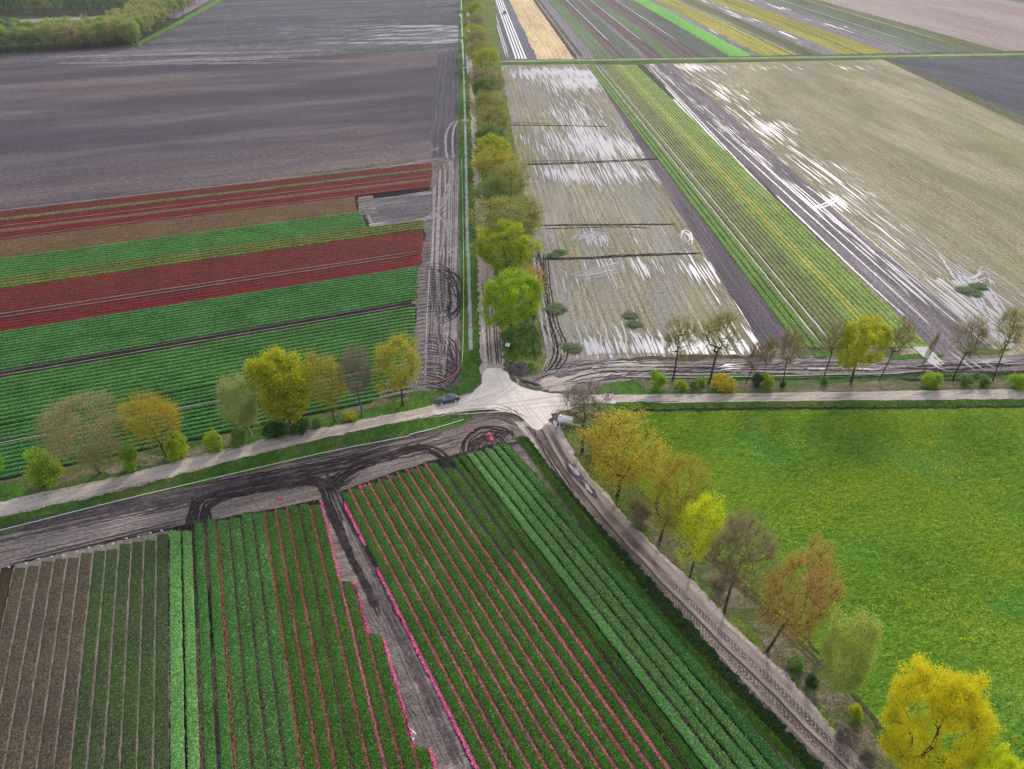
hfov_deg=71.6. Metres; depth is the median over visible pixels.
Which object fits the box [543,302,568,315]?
weed clump
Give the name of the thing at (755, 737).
tulip crop
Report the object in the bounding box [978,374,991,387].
bush
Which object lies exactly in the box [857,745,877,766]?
bush
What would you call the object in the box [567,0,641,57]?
strip field
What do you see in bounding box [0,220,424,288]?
tulip crop
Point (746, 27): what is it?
strip field
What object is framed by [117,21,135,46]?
tree
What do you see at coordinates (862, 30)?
strip field
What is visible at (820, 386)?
dry litter
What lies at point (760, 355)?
tree
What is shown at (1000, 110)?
ground
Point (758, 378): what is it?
bush
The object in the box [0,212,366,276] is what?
tulip crop
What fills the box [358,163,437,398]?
soil ridges
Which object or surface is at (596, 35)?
strip field
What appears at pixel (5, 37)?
tree
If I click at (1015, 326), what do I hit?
tree
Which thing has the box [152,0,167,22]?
tree
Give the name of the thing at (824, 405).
verge grass
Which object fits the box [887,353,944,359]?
rough bank
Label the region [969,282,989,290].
weed clump
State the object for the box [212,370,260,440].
birch tree
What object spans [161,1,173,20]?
tree
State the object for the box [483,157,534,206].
tree
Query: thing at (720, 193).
crop
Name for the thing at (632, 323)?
weed clump
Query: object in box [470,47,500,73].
tree
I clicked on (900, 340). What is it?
tree
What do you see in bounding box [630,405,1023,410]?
ditch shade
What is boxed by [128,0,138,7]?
tree
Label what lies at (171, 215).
tulip crop
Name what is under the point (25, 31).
tree
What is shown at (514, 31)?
plastic mulch
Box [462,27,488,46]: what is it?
tree
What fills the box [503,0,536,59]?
strip field
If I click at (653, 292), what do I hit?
drowned field
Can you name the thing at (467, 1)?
tree
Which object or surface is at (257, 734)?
tulip crop
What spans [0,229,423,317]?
tulip crop
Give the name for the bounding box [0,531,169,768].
pale furrows
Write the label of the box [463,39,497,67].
tree
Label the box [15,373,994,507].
wheel tracks
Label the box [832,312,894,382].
tree
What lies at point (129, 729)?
crop
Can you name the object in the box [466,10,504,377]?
sand track
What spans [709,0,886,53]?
strip field
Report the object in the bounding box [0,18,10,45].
tree
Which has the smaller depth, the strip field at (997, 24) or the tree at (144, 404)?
the tree at (144, 404)
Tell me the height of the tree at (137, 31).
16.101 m
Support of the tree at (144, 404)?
on the ground at (1000, 110)
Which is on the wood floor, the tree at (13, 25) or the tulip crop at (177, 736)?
the tree at (13, 25)
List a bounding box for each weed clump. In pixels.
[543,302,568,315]
[546,252,560,258]
[553,248,567,255]
[561,342,584,354]
[622,310,638,319]
[623,319,642,327]
[954,286,982,297]
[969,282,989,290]
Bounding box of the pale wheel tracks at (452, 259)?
[0,121,942,562]
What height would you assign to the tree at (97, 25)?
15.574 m
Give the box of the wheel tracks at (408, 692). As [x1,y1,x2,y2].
[324,484,459,764]
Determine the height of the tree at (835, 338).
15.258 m
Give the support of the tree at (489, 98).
on the grass verge at (490, 18)
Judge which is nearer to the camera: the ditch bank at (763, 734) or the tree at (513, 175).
the ditch bank at (763, 734)
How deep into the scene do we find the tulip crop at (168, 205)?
226.26 m
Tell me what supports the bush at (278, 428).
on the grass verge at (374, 409)
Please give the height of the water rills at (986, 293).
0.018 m
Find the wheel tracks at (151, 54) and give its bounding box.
[5,49,331,66]
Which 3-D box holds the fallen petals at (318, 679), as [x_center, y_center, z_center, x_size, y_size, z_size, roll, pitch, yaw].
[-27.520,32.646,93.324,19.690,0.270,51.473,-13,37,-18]
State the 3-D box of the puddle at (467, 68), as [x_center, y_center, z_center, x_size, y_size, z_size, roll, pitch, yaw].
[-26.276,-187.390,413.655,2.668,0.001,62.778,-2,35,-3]
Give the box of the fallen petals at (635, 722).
[507,549,670,768]
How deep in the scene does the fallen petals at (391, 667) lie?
89.74 m
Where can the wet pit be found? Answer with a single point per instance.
(402, 208)
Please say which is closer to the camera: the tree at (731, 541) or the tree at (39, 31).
the tree at (731, 541)
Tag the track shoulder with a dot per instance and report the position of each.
(693, 585)
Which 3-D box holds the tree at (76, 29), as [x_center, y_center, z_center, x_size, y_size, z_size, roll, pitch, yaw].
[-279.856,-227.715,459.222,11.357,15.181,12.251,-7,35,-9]
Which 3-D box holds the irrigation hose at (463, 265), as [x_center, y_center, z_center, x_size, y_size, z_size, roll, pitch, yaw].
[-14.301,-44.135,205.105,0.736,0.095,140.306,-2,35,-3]
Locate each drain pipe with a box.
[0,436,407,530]
[409,420,460,434]
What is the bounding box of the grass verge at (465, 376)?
[457,0,480,386]
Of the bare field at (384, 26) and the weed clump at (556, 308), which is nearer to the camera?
the weed clump at (556, 308)
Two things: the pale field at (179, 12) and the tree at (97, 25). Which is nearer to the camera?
the tree at (97, 25)
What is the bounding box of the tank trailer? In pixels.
[557,415,579,427]
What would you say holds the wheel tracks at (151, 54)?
on the rutted ground at (250, 49)
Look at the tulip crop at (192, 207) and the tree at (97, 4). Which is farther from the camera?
the tree at (97, 4)
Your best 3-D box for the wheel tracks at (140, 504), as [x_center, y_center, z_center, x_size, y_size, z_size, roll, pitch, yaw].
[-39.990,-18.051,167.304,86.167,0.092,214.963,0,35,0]
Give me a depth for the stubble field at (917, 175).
264.16 m
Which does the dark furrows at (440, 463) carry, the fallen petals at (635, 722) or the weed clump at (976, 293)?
the fallen petals at (635, 722)
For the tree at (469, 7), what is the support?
on the ground at (1000, 110)
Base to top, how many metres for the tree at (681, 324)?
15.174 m
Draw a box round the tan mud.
[535,360,663,391]
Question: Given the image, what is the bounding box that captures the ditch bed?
[522,436,824,768]
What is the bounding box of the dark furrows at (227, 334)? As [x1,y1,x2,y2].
[0,175,429,479]
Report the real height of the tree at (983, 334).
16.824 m
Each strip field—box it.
[495,0,524,59]
[495,5,513,59]
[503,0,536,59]
[534,0,576,58]
[536,0,585,58]
[541,0,595,58]
[547,0,613,58]
[559,0,623,57]
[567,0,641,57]
[578,0,646,57]
[581,0,664,57]
[592,0,676,57]
[601,0,701,56]
[618,0,728,56]
[634,0,750,55]
[650,0,761,55]
[656,0,796,55]
[680,0,799,54]
[683,0,820,54]
[696,0,839,53]
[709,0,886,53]
[741,0,897,52]
[749,0,921,52]
[765,0,932,51]
[773,0,962,51]
[792,0,1000,51]
[820,0,1023,50]
[1008,0,1023,2]
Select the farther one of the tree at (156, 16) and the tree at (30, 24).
the tree at (156, 16)
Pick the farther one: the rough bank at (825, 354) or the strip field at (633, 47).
the strip field at (633, 47)
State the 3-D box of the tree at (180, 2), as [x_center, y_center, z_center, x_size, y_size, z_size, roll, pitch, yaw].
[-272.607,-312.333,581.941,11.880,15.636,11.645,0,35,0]
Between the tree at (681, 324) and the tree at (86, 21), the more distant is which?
the tree at (86, 21)
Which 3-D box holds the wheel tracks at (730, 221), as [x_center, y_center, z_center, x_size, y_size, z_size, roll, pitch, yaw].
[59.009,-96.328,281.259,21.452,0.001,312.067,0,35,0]
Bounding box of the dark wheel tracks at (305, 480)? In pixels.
[7,122,1023,768]
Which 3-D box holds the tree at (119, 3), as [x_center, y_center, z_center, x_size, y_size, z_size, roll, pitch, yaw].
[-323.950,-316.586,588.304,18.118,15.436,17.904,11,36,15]
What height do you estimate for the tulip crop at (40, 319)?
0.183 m
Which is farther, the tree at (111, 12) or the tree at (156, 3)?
the tree at (156, 3)
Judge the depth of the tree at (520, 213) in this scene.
185.85 m
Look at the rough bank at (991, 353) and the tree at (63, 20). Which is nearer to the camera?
the rough bank at (991, 353)
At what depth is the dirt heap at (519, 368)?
144.03 m
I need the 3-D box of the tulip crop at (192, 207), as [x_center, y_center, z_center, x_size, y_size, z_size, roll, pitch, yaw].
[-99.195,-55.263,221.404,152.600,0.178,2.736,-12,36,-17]
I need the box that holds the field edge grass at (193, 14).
[133,0,221,45]
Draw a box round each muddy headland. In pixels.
[0,413,795,768]
[408,156,460,390]
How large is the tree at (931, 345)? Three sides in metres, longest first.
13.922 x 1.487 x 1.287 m
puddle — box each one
[465,55,468,72]
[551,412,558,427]
[565,462,596,497]
[568,463,579,475]
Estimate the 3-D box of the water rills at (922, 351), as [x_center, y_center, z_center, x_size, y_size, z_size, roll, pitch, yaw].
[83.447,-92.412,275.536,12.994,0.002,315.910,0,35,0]
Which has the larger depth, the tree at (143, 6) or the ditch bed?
the tree at (143, 6)
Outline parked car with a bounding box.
[435,393,459,404]
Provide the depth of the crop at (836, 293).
213.47 m
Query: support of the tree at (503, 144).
on the grass verge at (490, 18)
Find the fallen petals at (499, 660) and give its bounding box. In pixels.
[347,463,635,768]
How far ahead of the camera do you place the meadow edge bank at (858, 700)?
92.62 m
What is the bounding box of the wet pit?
[357,191,452,226]
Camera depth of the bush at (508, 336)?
151.43 m
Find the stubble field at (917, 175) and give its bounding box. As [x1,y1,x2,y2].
[643,59,1023,354]
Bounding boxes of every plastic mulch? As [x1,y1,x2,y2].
[495,0,516,58]
[497,0,519,58]
[499,0,522,58]
[502,0,526,58]
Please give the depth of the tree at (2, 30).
434.99 m
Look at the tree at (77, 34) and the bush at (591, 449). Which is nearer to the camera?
the bush at (591, 449)
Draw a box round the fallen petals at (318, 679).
[216,505,419,768]
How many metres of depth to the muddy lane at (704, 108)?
210.08 m
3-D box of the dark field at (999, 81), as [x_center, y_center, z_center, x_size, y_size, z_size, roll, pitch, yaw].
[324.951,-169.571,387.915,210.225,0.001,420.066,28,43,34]
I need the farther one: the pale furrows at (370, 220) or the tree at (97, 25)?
the tree at (97, 25)
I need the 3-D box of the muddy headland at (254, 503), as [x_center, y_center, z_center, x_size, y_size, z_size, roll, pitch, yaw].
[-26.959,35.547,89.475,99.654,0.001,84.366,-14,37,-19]
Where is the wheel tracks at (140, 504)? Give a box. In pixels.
[0,168,526,767]
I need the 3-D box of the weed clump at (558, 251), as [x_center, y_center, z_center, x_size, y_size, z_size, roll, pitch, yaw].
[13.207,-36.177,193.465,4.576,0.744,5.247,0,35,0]
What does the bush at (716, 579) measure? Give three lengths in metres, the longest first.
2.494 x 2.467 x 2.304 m
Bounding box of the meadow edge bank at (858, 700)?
[638,488,886,735]
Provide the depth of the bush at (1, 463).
118.77 m
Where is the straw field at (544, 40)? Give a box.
[509,0,573,58]
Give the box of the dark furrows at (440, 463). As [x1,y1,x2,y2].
[339,442,786,768]
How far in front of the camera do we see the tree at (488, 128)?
253.36 m
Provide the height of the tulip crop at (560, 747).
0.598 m
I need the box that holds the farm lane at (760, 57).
[500,53,1023,61]
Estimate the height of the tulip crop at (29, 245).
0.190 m
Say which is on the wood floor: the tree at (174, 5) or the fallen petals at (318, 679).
the tree at (174, 5)
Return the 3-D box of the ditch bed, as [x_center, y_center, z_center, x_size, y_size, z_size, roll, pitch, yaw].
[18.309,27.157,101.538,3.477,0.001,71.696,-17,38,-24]
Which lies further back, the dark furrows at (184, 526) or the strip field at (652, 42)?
the strip field at (652, 42)
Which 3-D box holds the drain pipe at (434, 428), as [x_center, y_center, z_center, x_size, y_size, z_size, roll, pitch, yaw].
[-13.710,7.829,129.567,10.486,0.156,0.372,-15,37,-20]
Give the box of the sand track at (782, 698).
[523,424,868,768]
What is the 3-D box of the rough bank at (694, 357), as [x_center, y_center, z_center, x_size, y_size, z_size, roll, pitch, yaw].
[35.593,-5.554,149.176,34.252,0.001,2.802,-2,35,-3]
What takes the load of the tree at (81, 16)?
on the wood floor
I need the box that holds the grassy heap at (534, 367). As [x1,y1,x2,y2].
[524,360,541,374]
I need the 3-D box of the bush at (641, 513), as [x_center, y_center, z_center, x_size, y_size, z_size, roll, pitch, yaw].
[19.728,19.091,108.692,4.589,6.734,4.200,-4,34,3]
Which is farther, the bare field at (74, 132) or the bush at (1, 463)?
the bare field at (74, 132)
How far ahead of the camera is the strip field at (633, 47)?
507.42 m
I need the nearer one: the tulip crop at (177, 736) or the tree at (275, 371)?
the tulip crop at (177, 736)
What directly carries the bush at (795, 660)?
on the dry litter at (771, 655)
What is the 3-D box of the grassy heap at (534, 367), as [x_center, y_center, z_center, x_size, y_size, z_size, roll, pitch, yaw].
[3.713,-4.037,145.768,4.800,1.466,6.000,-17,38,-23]
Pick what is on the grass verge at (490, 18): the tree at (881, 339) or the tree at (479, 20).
the tree at (479, 20)
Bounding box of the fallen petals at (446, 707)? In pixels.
[342,502,479,768]
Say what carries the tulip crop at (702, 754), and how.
on the dark furrows at (440, 463)
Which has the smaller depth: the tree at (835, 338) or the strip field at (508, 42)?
the tree at (835, 338)
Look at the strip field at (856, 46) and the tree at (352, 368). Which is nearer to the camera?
the tree at (352, 368)
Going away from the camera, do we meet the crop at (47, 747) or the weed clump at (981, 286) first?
the crop at (47, 747)
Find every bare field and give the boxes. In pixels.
[0,54,458,209]
[143,0,458,53]
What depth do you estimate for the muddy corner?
146.55 m
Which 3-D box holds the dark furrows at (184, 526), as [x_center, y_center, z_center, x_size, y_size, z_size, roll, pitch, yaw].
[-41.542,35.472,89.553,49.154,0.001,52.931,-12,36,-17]
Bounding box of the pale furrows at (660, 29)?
[496,0,945,57]
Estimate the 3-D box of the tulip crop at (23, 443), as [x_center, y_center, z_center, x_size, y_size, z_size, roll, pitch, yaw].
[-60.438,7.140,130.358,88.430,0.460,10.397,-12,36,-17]
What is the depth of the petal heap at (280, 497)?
126.64 m
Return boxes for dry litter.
[17,435,234,491]
[262,397,416,430]
[629,378,1014,392]
[633,512,895,768]
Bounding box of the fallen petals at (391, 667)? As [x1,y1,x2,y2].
[320,500,437,768]
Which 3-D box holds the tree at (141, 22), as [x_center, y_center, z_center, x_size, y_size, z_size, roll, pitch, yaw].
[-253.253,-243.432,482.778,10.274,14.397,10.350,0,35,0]
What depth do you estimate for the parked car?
135.41 m
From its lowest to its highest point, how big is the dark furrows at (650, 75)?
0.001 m
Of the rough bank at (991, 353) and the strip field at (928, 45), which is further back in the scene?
the strip field at (928, 45)
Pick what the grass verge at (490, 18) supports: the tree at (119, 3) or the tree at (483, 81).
the tree at (483, 81)
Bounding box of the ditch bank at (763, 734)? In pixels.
[518,437,804,768]
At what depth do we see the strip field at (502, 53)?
466.22 m
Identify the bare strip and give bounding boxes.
[429,53,458,157]
[589,64,796,348]
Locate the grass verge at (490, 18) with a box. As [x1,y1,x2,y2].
[470,0,550,377]
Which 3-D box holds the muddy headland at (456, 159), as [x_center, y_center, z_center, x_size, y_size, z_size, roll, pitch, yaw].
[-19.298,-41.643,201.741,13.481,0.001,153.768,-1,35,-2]
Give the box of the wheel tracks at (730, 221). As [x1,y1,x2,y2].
[598,66,834,345]
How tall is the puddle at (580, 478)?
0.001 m
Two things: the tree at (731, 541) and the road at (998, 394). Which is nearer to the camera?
the tree at (731, 541)
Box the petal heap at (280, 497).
[277,428,495,499]
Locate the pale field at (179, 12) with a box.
[161,0,209,17]
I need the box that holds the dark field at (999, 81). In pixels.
[890,57,1023,115]
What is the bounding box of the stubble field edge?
[1001,343,1023,355]
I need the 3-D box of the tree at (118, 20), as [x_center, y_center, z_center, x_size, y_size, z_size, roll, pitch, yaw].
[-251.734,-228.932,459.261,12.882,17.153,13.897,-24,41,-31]
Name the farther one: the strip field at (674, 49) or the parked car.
the strip field at (674, 49)
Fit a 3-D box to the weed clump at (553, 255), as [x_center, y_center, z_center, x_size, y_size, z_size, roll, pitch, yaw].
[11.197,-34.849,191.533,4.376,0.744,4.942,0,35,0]
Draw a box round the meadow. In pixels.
[618,407,1023,768]
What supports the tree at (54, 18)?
on the wood floor
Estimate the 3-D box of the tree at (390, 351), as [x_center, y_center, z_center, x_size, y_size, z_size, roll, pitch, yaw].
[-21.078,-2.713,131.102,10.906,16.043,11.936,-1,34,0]
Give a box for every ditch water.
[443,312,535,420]
[461,1,472,349]
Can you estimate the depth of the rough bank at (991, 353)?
151.00 m
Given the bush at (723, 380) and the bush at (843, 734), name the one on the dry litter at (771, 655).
the bush at (843, 734)
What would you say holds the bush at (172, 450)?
on the grass verge at (374, 409)
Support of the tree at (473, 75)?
on the grass verge at (490, 18)
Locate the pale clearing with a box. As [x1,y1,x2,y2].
[20,16,95,22]
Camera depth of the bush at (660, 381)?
138.33 m
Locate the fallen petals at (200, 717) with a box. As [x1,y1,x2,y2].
[195,472,723,768]
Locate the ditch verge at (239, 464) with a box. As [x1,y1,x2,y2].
[0,412,471,532]
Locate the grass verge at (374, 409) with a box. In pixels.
[0,386,475,501]
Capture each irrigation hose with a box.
[461,158,463,362]
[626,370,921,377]
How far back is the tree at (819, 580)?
83.88 m
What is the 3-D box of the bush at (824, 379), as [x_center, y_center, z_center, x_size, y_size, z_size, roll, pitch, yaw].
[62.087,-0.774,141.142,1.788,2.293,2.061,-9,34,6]
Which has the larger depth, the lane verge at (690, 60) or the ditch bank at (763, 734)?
the lane verge at (690, 60)
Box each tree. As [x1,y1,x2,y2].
[0,0,15,12]
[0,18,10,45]
[0,24,12,50]
[0,26,12,52]
[8,18,21,30]
[8,21,20,47]
[9,26,25,51]
[10,0,29,12]
[13,26,35,51]
[16,27,37,51]
[20,19,34,27]
[21,20,33,46]
[21,386,131,477]
[25,0,40,11]
[29,24,49,51]
[31,0,51,11]
[40,18,60,45]
[42,22,60,49]
[47,0,63,12]
[48,23,71,50]
[52,16,60,24]
[56,14,71,26]
[60,24,80,48]
[61,0,77,11]
[63,23,82,49]
[69,0,82,11]
[70,20,83,45]
[75,0,94,12]
[76,18,95,45]
[79,14,94,21]
[80,26,103,47]
[82,17,96,44]
[90,0,102,12]
[91,21,108,46]
[92,15,108,42]
[98,0,114,10]
[99,17,116,46]
[103,9,116,16]
[111,0,130,9]
[111,388,186,457]
[113,8,125,13]
[113,16,131,45]
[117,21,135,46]
[122,6,132,14]
[122,18,141,45]
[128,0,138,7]
[131,10,149,34]
[133,15,146,36]
[135,2,151,10]
[137,4,150,12]
[139,0,150,7]
[139,8,155,32]
[139,13,153,35]
[144,8,160,28]
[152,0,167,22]
[152,6,167,26]
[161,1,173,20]
[164,0,178,16]
[174,0,185,13]
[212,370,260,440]
[240,344,316,435]
[302,349,350,422]
[336,345,373,414]
[370,330,423,405]
[461,0,482,9]
[461,11,486,30]
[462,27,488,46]
[463,2,485,16]
[463,23,485,44]
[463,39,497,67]
[464,191,548,245]
[465,68,488,91]
[467,88,507,121]
[469,65,507,92]
[469,143,520,185]
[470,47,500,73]
[470,176,510,216]
[470,218,545,276]
[471,77,496,100]
[471,132,511,172]
[473,104,510,134]
[473,122,506,151]
[476,263,546,332]
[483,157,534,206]
[515,262,545,314]
[549,375,617,452]
[570,401,674,496]
[642,445,716,541]
[661,311,702,380]
[673,488,727,577]
[696,305,749,382]
[701,504,784,613]
[744,340,769,383]
[746,527,853,652]
[762,334,779,372]
[774,323,808,379]
[815,601,886,711]
[819,317,851,375]
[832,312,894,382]
[875,652,1006,768]
[879,313,918,380]
[912,330,940,384]
[946,309,998,380]
[970,740,1023,768]
[990,302,1023,380]
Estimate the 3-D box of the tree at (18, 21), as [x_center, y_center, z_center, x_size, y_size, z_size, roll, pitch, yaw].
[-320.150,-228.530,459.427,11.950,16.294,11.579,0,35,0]
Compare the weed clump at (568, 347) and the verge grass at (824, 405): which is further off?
the weed clump at (568, 347)
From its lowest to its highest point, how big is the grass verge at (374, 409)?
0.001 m
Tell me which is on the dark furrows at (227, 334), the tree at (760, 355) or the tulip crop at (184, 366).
the tulip crop at (184, 366)
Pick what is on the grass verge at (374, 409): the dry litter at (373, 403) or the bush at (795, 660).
the dry litter at (373, 403)
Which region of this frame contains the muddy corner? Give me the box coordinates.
[511,348,1023,391]
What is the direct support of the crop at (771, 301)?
on the bare strip at (761, 319)
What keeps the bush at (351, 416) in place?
on the grass verge at (374, 409)
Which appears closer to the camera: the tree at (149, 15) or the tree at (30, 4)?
the tree at (149, 15)
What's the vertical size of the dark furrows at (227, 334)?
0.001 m
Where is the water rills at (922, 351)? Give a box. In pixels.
[650,67,945,369]
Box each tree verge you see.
[558,407,906,768]
[589,371,1023,411]
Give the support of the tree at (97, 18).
on the wood floor
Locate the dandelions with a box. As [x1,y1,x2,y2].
[619,407,1023,754]
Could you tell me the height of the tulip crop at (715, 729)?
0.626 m
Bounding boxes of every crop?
[0,163,431,217]
[0,169,431,220]
[0,171,432,228]
[0,178,429,231]
[0,180,430,239]
[0,196,356,258]
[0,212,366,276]
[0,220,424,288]
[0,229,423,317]
[0,255,421,331]
[0,267,419,370]
[0,307,415,424]
[0,348,414,441]
[0,365,404,478]
[0,552,92,768]
[0,569,12,624]
[71,534,168,768]
[168,529,200,768]
[194,517,233,768]
[217,511,301,768]
[265,503,433,768]
[341,462,648,768]
[444,454,703,768]
[466,452,721,768]
[474,444,772,768]
[499,442,789,768]
[587,65,820,346]
[597,65,831,346]
[601,65,863,345]
[613,65,878,347]
[618,65,890,346]
[622,65,929,347]
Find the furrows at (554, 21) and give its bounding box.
[533,0,935,59]
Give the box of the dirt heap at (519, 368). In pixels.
[506,360,528,376]
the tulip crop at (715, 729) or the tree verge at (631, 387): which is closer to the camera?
the tulip crop at (715, 729)
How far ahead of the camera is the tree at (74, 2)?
587.58 m
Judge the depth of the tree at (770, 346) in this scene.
139.39 m
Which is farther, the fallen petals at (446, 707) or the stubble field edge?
the stubble field edge
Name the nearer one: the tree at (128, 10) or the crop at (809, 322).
the crop at (809, 322)
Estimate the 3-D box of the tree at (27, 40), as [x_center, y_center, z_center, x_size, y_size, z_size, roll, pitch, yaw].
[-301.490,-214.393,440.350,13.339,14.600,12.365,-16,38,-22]
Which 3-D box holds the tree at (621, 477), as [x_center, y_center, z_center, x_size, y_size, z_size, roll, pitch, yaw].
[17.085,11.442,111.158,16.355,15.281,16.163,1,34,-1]
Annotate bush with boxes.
[0,455,4,471]
[21,444,65,488]
[116,438,138,472]
[163,430,189,462]
[201,428,223,454]
[228,422,247,448]
[259,417,287,439]
[287,415,311,434]
[312,416,321,427]
[342,411,357,421]
[500,325,518,346]
[587,440,604,455]
[626,495,655,529]
[650,367,667,391]
[674,379,688,390]
[688,379,699,389]
[697,375,706,385]
[710,371,737,393]
[712,574,728,589]
[749,372,763,386]
[761,372,774,388]
[779,380,786,387]
[785,653,804,671]
[803,672,820,690]
[820,376,827,383]
[834,720,853,744]
[848,702,863,722]
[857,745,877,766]
[919,370,943,388]
[958,373,974,385]
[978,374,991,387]
[1006,372,1023,390]
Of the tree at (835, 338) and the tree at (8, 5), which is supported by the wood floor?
the tree at (8, 5)
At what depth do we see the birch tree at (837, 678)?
76.69 m
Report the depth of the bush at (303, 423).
127.57 m
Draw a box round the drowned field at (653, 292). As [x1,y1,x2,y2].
[500,64,797,360]
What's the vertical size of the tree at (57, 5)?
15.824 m
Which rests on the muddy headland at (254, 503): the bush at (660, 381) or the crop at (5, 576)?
the crop at (5, 576)
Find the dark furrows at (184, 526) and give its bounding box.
[0,499,416,768]
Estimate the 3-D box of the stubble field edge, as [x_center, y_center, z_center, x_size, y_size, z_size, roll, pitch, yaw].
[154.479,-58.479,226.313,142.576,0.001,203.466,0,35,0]
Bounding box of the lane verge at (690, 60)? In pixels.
[500,52,1023,64]
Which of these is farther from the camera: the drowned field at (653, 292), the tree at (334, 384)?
the drowned field at (653, 292)
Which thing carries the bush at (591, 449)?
on the tree verge at (622, 501)
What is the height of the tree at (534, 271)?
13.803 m
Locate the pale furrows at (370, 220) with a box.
[0,161,434,442]
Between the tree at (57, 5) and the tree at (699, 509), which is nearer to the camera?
the tree at (699, 509)
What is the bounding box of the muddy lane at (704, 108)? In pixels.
[644,63,992,355]
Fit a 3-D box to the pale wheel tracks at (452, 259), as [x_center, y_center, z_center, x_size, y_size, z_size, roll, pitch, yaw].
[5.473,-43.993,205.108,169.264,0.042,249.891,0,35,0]
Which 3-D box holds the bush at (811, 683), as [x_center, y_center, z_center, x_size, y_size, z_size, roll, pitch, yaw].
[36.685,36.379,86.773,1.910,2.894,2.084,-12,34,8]
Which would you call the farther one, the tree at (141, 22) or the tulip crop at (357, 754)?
the tree at (141, 22)
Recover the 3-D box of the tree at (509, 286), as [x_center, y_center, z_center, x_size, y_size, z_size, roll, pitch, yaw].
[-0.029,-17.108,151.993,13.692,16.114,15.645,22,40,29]
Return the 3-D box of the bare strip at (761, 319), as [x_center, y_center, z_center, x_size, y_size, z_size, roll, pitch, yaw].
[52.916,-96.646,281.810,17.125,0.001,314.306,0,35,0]
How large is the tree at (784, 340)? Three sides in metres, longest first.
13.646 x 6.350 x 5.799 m
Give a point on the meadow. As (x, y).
(982, 564)
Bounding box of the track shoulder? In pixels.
[514,421,835,732]
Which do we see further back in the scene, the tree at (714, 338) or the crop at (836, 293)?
the crop at (836, 293)
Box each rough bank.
[602,354,757,361]
[813,351,852,356]
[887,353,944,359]
[971,349,1009,354]
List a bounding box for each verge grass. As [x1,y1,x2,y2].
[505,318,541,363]
[614,399,1022,411]
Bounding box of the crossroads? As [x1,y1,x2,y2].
[432,368,615,429]
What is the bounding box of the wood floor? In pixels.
[0,0,207,52]
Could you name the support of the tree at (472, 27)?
on the grass verge at (490, 18)
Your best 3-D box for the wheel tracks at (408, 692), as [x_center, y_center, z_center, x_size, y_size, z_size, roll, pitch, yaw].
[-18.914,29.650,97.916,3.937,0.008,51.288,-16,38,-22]
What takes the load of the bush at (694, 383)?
on the tree verge at (631, 387)
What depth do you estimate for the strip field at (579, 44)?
507.43 m
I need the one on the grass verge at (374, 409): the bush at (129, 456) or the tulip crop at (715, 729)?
the bush at (129, 456)
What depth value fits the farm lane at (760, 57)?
428.25 m
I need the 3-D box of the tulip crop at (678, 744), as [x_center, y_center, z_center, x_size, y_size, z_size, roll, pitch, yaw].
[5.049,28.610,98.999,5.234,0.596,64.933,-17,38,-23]
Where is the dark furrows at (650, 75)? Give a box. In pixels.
[600,64,924,348]
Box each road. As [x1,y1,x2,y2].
[0,393,509,516]
[585,389,1023,403]
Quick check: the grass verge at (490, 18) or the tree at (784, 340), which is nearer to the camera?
the tree at (784, 340)
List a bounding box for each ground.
[0,0,1023,760]
[0,42,329,64]
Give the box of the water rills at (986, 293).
[425,123,1022,380]

